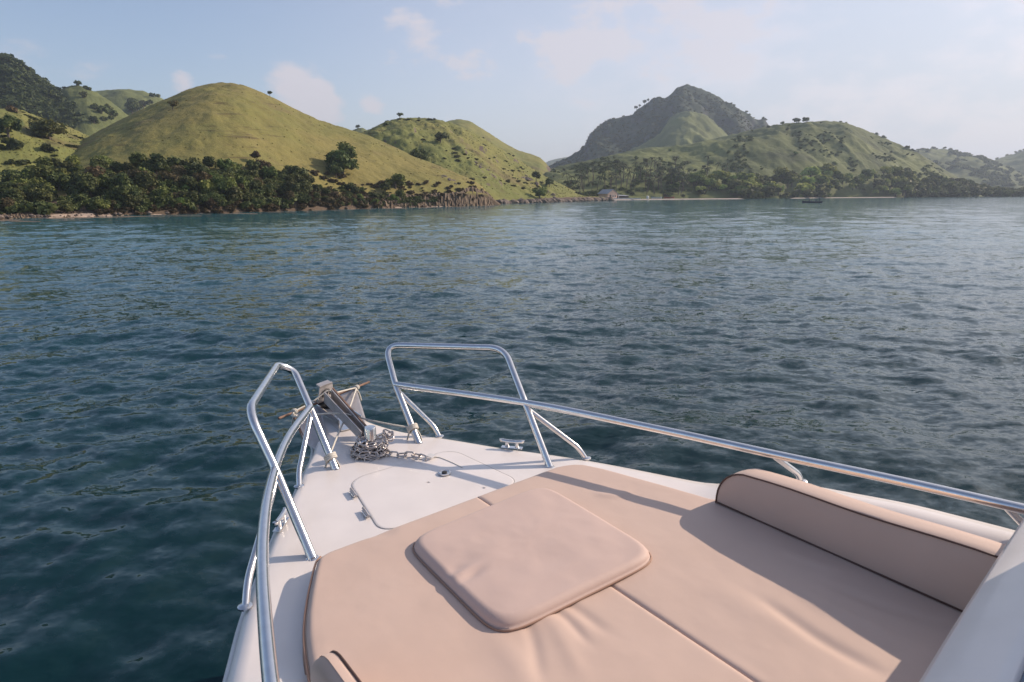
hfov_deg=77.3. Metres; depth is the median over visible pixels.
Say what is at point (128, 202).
thicket tree
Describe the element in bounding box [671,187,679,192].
shore tree
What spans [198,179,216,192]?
thicket tree
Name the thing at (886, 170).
shore tree
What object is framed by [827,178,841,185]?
shore tree
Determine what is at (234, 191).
thicket tree
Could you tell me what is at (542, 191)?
tree
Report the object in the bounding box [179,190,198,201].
thicket tree
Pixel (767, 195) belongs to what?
shore tree
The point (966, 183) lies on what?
shore tree
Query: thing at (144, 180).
thicket tree
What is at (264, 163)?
thicket tree
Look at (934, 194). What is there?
shore tree
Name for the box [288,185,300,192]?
thicket tree
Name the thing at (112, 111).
tree
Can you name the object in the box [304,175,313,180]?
thicket tree
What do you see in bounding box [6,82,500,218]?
dome hill
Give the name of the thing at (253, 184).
thicket tree
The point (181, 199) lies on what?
thicket tree
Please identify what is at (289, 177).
thicket tree
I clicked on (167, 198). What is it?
thicket tree
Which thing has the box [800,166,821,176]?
shore tree
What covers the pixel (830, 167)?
shore tree
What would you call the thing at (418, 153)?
tree
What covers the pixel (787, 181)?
shore tree
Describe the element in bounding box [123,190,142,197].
thicket tree
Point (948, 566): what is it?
backrest cushion
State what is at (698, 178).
shore tree
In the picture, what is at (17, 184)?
thicket tree
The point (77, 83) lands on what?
tree
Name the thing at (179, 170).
thicket tree
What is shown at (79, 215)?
beach
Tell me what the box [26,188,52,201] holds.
thicket tree
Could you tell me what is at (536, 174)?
tree
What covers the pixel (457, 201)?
cliff
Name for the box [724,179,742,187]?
shore tree
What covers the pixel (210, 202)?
thicket tree
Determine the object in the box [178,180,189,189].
thicket tree
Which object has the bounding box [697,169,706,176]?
shore tree
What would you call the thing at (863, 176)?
shore tree
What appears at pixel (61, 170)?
thicket tree
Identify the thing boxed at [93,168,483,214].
dry scrub
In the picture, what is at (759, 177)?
shore tree
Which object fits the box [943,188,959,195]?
shore tree
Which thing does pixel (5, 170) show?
thicket tree
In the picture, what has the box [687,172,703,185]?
shore tree
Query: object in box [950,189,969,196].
shore tree
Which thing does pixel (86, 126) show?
back hill
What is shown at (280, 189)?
thicket tree
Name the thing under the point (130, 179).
thicket tree
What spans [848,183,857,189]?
shore tree
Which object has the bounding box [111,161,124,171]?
thicket tree
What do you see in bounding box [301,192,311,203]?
thicket tree
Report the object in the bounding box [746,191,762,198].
shore tree
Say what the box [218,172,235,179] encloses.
thicket tree
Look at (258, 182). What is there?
thicket tree
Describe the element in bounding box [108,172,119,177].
thicket tree
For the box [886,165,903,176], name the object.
shore tree
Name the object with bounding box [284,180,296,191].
thicket tree
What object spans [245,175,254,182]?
thicket tree
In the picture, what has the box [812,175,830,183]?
shore tree
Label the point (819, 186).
shore tree
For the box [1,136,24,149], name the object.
tree
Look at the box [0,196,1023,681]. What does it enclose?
sea water
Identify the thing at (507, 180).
second hill scrub
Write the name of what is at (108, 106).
tree
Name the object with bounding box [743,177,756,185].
shore tree
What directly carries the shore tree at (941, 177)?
on the broad right hill at (771, 148)
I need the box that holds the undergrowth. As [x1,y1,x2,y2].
[0,158,437,214]
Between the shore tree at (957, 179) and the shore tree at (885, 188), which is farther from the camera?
the shore tree at (957, 179)
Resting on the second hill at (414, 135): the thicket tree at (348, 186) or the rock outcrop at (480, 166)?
the rock outcrop at (480, 166)
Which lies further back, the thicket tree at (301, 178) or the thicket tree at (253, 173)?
the thicket tree at (301, 178)
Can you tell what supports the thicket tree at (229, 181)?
on the dome hill at (206, 116)
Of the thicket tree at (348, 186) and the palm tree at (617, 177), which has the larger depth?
the palm tree at (617, 177)
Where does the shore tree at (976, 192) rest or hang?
on the broad right hill at (771, 148)
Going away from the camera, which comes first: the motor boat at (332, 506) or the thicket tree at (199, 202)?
the motor boat at (332, 506)
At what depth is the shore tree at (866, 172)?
337.73 m
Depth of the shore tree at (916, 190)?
345.36 m
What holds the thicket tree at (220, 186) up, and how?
on the dome hill at (206, 116)
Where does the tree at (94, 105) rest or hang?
on the back hill at (86, 126)
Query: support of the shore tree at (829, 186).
on the broad right hill at (771, 148)
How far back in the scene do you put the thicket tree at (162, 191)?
86.01 m
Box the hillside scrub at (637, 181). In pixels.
[550,130,949,193]
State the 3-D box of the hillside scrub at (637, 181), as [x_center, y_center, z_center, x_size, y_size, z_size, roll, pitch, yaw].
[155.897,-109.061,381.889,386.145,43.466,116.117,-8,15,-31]
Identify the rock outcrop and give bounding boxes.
[474,161,489,170]
[522,175,538,185]
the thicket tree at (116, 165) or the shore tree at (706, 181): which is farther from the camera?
the shore tree at (706, 181)
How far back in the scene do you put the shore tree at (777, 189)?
282.72 m
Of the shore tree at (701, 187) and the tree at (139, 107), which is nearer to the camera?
the shore tree at (701, 187)
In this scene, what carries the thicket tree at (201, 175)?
on the dome hill at (206, 116)
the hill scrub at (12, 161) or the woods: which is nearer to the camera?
the hill scrub at (12, 161)
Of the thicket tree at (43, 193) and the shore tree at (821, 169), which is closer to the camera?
the thicket tree at (43, 193)
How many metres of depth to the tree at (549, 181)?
206.91 m
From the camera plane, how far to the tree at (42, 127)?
121.46 m
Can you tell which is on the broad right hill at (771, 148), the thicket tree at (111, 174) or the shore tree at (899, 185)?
the shore tree at (899, 185)
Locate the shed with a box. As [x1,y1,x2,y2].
[617,195,628,197]
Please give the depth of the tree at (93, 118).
260.45 m
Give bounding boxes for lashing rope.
[291,385,462,467]
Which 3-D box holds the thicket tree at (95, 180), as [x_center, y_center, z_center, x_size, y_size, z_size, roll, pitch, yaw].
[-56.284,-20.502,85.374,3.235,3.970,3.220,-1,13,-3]
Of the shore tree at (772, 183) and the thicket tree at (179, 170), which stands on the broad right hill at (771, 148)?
the shore tree at (772, 183)
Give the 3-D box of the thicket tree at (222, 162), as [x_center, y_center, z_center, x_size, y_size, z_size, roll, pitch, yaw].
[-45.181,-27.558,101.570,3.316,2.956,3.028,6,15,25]
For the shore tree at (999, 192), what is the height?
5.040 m
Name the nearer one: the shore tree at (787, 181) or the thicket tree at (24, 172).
the thicket tree at (24, 172)
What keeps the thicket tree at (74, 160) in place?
on the dome hill at (206, 116)
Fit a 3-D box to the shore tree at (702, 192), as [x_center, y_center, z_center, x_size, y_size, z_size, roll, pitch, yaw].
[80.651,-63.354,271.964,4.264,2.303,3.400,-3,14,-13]
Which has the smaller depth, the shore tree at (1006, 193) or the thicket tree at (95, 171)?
the thicket tree at (95, 171)
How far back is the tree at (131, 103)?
379.86 m
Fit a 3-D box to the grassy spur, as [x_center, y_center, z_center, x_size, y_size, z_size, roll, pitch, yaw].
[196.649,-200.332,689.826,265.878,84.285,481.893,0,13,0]
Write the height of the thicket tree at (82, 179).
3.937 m
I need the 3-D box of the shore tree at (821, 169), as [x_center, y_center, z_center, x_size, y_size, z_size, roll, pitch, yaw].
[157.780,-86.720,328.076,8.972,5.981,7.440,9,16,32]
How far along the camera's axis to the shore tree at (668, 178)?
274.84 m
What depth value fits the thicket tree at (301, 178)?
108.83 m
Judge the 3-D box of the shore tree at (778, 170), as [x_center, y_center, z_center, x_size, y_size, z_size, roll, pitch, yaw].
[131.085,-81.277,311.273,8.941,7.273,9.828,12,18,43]
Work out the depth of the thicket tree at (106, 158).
95.86 m
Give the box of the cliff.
[0,186,493,221]
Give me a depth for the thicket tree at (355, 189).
118.21 m
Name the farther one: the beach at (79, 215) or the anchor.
the beach at (79, 215)
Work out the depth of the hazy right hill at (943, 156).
736.47 m
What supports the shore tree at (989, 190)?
on the broad right hill at (771, 148)
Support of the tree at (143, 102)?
on the hill at (117, 97)
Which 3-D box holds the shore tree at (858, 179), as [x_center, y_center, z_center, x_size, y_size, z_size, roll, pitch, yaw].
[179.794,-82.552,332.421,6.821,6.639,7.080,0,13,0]
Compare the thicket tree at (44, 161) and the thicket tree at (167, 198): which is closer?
the thicket tree at (167, 198)
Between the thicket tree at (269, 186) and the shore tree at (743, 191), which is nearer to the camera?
the thicket tree at (269, 186)
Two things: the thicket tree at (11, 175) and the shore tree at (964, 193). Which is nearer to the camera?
the thicket tree at (11, 175)
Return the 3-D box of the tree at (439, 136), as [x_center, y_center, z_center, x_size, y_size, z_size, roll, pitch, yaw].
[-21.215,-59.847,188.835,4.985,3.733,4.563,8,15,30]
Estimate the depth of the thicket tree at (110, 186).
85.64 m
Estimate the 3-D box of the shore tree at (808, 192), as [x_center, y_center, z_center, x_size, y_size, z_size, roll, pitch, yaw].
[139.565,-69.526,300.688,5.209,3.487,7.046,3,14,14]
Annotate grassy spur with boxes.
[629,111,727,150]
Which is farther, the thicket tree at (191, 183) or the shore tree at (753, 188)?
the shore tree at (753, 188)
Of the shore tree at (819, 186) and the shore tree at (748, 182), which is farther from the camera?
the shore tree at (819, 186)
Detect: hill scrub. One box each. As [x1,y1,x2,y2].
[0,111,84,163]
[364,117,579,193]
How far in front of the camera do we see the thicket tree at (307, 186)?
105.83 m
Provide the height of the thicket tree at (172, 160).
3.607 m
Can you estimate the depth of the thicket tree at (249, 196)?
95.52 m
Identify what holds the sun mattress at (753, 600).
on the motor boat at (332, 506)
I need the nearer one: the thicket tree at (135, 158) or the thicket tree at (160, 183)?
the thicket tree at (160, 183)
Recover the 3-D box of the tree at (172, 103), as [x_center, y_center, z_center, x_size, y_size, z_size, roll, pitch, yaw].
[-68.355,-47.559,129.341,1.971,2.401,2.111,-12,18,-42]
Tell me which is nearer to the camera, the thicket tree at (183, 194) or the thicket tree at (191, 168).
the thicket tree at (183, 194)
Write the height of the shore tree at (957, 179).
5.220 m
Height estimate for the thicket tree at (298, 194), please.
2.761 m
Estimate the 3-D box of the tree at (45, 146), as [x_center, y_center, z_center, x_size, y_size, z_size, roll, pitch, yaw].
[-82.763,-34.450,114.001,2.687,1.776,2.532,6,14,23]
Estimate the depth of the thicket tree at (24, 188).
80.84 m
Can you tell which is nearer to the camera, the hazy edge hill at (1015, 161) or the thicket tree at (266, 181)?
the thicket tree at (266, 181)
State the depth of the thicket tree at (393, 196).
122.01 m
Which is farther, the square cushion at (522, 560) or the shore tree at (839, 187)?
the shore tree at (839, 187)
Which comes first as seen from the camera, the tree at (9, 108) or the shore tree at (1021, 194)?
the tree at (9, 108)
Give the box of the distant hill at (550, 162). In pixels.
[546,157,566,165]
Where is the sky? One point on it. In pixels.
(538, 76)
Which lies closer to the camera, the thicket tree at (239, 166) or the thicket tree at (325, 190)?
the thicket tree at (239, 166)
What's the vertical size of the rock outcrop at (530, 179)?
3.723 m
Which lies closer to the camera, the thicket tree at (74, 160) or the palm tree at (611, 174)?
the thicket tree at (74, 160)
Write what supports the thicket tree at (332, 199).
on the dome hill at (206, 116)
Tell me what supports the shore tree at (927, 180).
on the broad right hill at (771, 148)
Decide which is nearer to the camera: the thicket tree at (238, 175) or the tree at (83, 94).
the thicket tree at (238, 175)
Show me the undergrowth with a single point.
(79, 198)
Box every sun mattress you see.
[302,497,752,681]
[478,465,961,681]
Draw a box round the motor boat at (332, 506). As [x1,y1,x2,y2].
[222,342,1023,681]
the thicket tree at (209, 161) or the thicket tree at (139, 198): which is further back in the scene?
the thicket tree at (209, 161)
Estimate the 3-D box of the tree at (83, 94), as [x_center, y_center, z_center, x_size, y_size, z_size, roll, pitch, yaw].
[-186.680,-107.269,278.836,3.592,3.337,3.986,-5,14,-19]
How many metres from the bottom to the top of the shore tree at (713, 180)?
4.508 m
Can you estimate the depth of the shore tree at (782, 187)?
294.55 m
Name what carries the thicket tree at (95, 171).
on the dome hill at (206, 116)
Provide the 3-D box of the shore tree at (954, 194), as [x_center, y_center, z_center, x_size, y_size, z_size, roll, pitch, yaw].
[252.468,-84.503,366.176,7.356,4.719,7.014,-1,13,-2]
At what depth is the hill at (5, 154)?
116.62 m
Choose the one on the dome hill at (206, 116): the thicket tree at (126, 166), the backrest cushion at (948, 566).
the thicket tree at (126, 166)
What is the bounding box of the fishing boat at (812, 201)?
[802,200,822,202]
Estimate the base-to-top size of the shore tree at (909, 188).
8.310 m
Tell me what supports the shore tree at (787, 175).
on the broad right hill at (771, 148)
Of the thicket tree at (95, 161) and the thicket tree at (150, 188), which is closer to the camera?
the thicket tree at (150, 188)
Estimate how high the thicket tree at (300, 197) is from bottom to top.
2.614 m
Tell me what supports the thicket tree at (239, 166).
on the dome hill at (206, 116)
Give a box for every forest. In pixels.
[0,52,84,128]
[549,88,763,168]
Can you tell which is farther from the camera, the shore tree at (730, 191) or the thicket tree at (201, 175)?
the shore tree at (730, 191)
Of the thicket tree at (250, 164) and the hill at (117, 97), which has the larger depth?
the hill at (117, 97)
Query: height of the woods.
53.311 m
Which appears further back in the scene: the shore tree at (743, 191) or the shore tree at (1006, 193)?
the shore tree at (1006, 193)
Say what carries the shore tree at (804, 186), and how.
on the broad right hill at (771, 148)
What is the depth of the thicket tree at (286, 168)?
110.69 m
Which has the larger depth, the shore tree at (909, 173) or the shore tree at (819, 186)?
the shore tree at (909, 173)
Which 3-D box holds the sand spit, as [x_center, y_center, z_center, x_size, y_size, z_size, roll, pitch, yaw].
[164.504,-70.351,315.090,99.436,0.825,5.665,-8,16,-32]
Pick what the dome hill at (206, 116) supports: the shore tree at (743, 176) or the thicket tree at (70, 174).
the thicket tree at (70, 174)
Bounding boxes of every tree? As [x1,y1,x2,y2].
[0,114,24,137]
[0,170,21,182]
[0,181,15,193]
[0,188,25,200]
[0,197,14,213]
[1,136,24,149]
[1,187,25,198]
[2,169,18,173]
[5,105,17,111]
[9,178,27,183]
[15,182,27,188]
[18,184,30,199]
[19,167,31,178]
[25,116,70,139]
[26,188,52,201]
[27,164,53,179]
[27,177,55,189]
[27,181,49,192]
[28,187,54,202]
[35,157,56,168]
[40,142,58,152]
[46,171,70,190]
[47,156,61,167]
[52,168,69,174]
[55,195,70,200]
[57,160,76,172]
[57,200,72,212]
[66,155,79,164]
[66,170,79,179]
[70,172,81,182]
[73,80,81,85]
[75,173,99,197]
[76,172,102,193]
[78,91,86,97]
[82,166,106,176]
[87,115,98,123]
[89,157,109,168]
[90,103,98,108]
[92,199,109,209]
[95,154,111,163]
[96,105,108,113]
[98,173,111,188]
[104,103,113,109]
[106,109,116,115]
[106,176,117,188]
[106,185,133,198]
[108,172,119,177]
[108,178,134,185]
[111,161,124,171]
[115,172,135,185]
[121,194,144,202]
[122,161,135,171]
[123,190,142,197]
[123,196,141,210]
[124,97,138,113]
[124,168,140,179]
[125,184,147,193]
[128,151,148,164]
[133,171,157,188]
[135,102,142,110]
[138,100,148,108]
[138,160,156,171]
[146,153,169,172]
[147,186,155,191]
[149,196,164,202]
[152,186,169,197]
[156,181,167,187]
[157,170,180,185]
[160,179,175,185]
[164,195,174,205]
[166,155,182,167]
[167,100,178,109]
[170,165,186,176]
[173,191,182,197]
[177,197,184,205]
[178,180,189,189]
[179,174,200,190]
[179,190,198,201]
[180,156,201,165]
[185,162,206,182]
[192,171,212,181]
[194,199,203,206]
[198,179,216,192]
[200,196,209,202]
[201,156,214,168]
[203,198,217,209]
[205,190,220,195]
[212,174,222,183]
[214,158,233,168]
[215,181,229,191]
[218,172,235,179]
[218,186,241,198]
[222,177,237,190]
[224,167,235,175]
[227,195,239,202]
[231,163,241,168]
[233,173,243,178]
[233,176,249,188]
[237,183,244,189]
[238,169,248,174]
[242,191,254,200]
[243,170,258,177]
[243,181,257,190]
[245,159,260,169]
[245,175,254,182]
[249,151,260,160]
[249,189,264,195]
[254,179,262,185]
[257,159,272,168]
[257,183,274,195]
[260,166,277,176]
[262,187,273,195]
[263,179,278,188]
[277,186,286,194]
[281,165,299,174]
[283,174,300,182]
[283,191,294,199]
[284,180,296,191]
[284,182,302,192]
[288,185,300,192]
[292,167,308,176]
[294,192,302,203]
[295,175,310,181]
[298,193,307,203]
[299,180,312,194]
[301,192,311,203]
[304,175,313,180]
[312,184,320,192]
[313,192,321,198]
[322,149,359,173]
[322,188,330,193]
[323,197,336,202]
[327,191,338,198]
[328,161,344,177]
[336,141,357,168]
[343,182,353,190]
[350,186,359,194]
[370,193,378,197]
[379,181,390,190]
[385,173,406,188]
[390,194,398,199]
[394,189,405,195]
[410,148,430,160]
[434,132,448,142]
[532,171,540,181]
[532,187,547,197]
[545,178,553,186]
[577,174,585,186]
[608,173,616,186]
[612,176,619,191]
[666,173,682,181]
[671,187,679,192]
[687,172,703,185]
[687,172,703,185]
[695,186,705,190]
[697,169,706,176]
[697,189,705,194]
[703,178,712,187]
[707,174,719,179]
[708,178,716,187]
[710,170,723,180]
[711,181,720,189]
[717,184,727,190]
[718,171,730,179]
[721,176,734,183]
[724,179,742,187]
[727,189,734,194]
[735,172,753,180]
[736,188,747,195]
[737,181,753,185]
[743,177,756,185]
[743,183,759,194]
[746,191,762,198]
[753,173,764,182]
[764,190,775,198]
[766,181,777,187]
[767,186,781,195]
[770,175,780,181]
[773,166,789,174]
[776,184,784,195]
[778,172,791,181]
[778,192,790,197]
[781,177,793,187]
[789,189,803,197]
[790,173,801,186]
[794,182,812,190]
[799,176,815,183]
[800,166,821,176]
[803,189,813,196]
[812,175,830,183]
[813,166,829,172]
[814,188,826,197]
[815,184,823,189]
[822,163,836,170]
[822,166,837,171]
[824,183,834,190]
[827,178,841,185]
[833,171,843,178]
[834,185,842,189]
[842,175,850,184]
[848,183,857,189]
[853,176,866,188]
[858,174,866,184]
[860,169,873,181]
[872,179,886,184]
[876,185,888,191]
[880,167,891,174]
[881,173,893,178]
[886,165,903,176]
[888,188,900,196]
[890,176,907,183]
[891,180,917,195]
[893,170,914,176]
[900,183,915,196]
[904,189,921,196]
[919,178,938,183]
[927,172,943,179]
[928,191,938,196]
[939,187,948,194]
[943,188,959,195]
[948,189,961,196]
[949,178,963,184]
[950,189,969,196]
[960,178,969,185]
[967,188,983,196]
[982,187,997,194]
[990,188,1003,194]
[999,190,1010,196]
[1013,190,1023,196]
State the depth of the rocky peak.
675.36 m
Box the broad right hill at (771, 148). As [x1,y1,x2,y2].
[544,121,988,198]
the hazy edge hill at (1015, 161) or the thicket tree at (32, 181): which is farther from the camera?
the hazy edge hill at (1015, 161)
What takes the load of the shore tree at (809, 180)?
on the broad right hill at (771, 148)
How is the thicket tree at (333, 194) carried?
on the dome hill at (206, 116)
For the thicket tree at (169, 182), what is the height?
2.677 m
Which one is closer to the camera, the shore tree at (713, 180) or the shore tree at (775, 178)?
the shore tree at (713, 180)
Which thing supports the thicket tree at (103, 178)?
on the dome hill at (206, 116)
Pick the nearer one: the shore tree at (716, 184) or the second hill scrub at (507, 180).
the second hill scrub at (507, 180)
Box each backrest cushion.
[310,650,361,681]
[715,468,1004,611]
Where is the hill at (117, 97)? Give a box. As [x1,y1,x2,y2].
[95,89,163,114]
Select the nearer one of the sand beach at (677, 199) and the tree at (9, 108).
the tree at (9, 108)
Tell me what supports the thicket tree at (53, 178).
on the dome hill at (206, 116)
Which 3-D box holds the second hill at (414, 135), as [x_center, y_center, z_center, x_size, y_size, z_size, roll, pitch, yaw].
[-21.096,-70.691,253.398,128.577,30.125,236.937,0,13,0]
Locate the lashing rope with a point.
(332, 455)
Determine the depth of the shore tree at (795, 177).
305.10 m
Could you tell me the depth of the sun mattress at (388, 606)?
2.09 m
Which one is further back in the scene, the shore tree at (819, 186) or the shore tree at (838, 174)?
the shore tree at (838, 174)
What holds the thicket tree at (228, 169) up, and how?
on the dome hill at (206, 116)
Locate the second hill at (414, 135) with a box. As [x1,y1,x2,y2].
[361,118,604,200]
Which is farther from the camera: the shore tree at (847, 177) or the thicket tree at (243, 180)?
the shore tree at (847, 177)
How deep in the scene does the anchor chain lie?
3.67 m
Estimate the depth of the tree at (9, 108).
142.42 m
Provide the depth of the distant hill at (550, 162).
1726.81 m
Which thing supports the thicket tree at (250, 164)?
on the dome hill at (206, 116)
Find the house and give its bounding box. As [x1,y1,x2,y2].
[597,189,618,197]
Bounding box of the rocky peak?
[550,84,767,167]
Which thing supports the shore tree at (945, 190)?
on the broad right hill at (771, 148)
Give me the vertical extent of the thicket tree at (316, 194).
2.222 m
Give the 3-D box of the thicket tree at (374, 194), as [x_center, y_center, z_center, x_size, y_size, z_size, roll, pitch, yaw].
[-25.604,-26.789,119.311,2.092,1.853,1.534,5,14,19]
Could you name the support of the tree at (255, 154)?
on the dome hill at (206, 116)
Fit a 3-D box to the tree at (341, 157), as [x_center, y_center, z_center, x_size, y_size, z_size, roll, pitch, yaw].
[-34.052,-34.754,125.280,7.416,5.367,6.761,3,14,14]
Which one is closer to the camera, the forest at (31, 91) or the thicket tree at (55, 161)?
the thicket tree at (55, 161)
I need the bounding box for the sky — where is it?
[0,0,1023,162]
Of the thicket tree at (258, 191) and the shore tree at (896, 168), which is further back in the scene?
the shore tree at (896, 168)
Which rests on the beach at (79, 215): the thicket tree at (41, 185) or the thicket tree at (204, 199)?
the thicket tree at (204, 199)
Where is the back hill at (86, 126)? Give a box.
[61,85,128,135]
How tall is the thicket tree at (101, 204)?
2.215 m
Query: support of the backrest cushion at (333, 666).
on the sun mattress at (388, 606)
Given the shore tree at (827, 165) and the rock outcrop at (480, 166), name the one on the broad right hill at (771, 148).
the shore tree at (827, 165)
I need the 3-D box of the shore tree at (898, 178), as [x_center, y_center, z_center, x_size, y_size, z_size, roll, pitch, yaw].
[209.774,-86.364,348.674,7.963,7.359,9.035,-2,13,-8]
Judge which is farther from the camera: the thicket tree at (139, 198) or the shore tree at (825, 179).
the shore tree at (825, 179)
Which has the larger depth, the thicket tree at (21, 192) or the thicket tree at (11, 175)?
the thicket tree at (11, 175)
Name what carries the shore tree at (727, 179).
on the broad right hill at (771, 148)
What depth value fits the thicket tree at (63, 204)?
77.08 m
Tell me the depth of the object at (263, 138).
133.39 m
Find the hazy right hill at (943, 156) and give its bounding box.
[919,149,1023,188]
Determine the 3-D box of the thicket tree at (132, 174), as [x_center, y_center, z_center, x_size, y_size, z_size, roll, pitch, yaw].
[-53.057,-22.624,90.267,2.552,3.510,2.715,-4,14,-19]
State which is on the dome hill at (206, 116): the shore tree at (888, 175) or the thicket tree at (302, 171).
the thicket tree at (302, 171)
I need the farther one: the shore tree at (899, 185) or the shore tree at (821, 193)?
the shore tree at (899, 185)
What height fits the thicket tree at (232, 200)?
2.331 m
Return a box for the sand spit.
[810,197,897,197]
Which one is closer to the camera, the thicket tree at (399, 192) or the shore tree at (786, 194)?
the thicket tree at (399, 192)
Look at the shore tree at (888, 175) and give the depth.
347.58 m
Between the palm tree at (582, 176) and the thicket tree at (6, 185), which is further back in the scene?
the palm tree at (582, 176)
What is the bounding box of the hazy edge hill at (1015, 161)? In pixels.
[994,151,1023,174]
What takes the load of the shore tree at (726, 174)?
on the broad right hill at (771, 148)
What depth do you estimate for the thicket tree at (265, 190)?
99.48 m
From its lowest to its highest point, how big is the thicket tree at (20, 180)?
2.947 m
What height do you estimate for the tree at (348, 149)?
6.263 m
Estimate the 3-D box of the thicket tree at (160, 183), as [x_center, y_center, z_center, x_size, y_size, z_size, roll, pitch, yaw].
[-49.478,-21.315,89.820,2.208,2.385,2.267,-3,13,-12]
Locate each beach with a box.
[42,206,453,217]
[614,198,739,199]
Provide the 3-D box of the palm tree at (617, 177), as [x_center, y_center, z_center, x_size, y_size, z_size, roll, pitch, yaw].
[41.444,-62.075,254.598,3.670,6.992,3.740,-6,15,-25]
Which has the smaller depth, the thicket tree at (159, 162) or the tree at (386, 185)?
the thicket tree at (159, 162)
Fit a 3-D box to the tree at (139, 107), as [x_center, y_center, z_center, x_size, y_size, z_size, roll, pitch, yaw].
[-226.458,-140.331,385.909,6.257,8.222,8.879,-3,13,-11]
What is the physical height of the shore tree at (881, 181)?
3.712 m
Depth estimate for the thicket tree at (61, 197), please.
79.89 m
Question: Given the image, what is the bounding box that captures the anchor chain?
[350,429,436,460]
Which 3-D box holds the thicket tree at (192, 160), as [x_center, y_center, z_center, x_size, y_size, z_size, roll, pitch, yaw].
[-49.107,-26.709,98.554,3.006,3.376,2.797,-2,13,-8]
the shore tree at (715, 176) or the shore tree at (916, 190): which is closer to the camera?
the shore tree at (715, 176)
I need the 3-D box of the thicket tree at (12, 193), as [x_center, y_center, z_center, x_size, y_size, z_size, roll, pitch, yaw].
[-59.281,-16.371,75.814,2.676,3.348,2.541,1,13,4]
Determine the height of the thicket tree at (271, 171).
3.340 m
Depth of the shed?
243.02 m
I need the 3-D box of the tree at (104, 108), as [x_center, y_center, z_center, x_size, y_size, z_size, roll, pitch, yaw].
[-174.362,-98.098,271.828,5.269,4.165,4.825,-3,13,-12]
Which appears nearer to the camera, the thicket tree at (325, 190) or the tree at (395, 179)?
the thicket tree at (325, 190)
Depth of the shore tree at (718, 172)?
288.09 m
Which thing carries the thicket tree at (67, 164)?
on the dome hill at (206, 116)
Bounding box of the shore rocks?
[0,196,613,219]
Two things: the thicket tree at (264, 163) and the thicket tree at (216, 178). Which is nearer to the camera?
the thicket tree at (216, 178)
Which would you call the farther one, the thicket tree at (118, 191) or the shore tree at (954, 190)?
the shore tree at (954, 190)
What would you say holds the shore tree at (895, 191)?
on the broad right hill at (771, 148)
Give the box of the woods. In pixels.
[914,148,1023,185]
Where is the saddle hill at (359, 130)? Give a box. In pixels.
[353,128,367,132]
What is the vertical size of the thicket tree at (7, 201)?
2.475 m
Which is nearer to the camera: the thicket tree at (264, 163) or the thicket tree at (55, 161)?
the thicket tree at (55, 161)
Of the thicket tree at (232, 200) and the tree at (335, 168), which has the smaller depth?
the thicket tree at (232, 200)
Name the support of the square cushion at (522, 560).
on the sun mattress at (388, 606)
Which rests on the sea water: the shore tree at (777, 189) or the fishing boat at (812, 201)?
the fishing boat at (812, 201)
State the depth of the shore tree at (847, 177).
325.98 m
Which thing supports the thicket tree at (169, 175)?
on the dome hill at (206, 116)
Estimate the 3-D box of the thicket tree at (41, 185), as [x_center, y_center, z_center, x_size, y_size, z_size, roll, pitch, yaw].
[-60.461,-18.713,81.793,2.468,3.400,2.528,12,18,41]
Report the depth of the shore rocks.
173.00 m
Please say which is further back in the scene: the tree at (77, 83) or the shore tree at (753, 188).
the tree at (77, 83)
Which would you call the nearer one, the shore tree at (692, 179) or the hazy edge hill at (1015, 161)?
the shore tree at (692, 179)
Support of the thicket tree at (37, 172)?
on the dome hill at (206, 116)
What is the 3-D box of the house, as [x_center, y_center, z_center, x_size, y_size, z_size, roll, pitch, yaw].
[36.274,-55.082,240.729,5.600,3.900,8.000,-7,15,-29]
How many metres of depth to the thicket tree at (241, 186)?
97.04 m
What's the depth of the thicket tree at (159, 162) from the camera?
94.64 m
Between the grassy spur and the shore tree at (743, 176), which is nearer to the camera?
the shore tree at (743, 176)
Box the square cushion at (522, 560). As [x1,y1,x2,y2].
[412,488,651,631]
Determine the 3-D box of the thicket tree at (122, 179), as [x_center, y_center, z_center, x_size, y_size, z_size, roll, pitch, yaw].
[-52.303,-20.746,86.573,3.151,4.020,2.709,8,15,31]
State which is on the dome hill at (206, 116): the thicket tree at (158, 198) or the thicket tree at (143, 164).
the thicket tree at (143, 164)
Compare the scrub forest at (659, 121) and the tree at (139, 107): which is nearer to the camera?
the tree at (139, 107)
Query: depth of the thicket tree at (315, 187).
109.39 m
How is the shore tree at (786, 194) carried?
on the broad right hill at (771, 148)
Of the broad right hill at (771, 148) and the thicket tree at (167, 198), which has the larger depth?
the broad right hill at (771, 148)
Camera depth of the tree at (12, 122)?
111.75 m
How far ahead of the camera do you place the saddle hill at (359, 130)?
406.97 m
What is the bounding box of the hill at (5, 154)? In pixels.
[0,108,88,181]
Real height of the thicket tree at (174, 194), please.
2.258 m
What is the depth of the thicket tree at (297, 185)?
103.59 m
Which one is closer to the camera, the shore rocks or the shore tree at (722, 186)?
the shore rocks
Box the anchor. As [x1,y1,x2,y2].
[278,380,369,449]

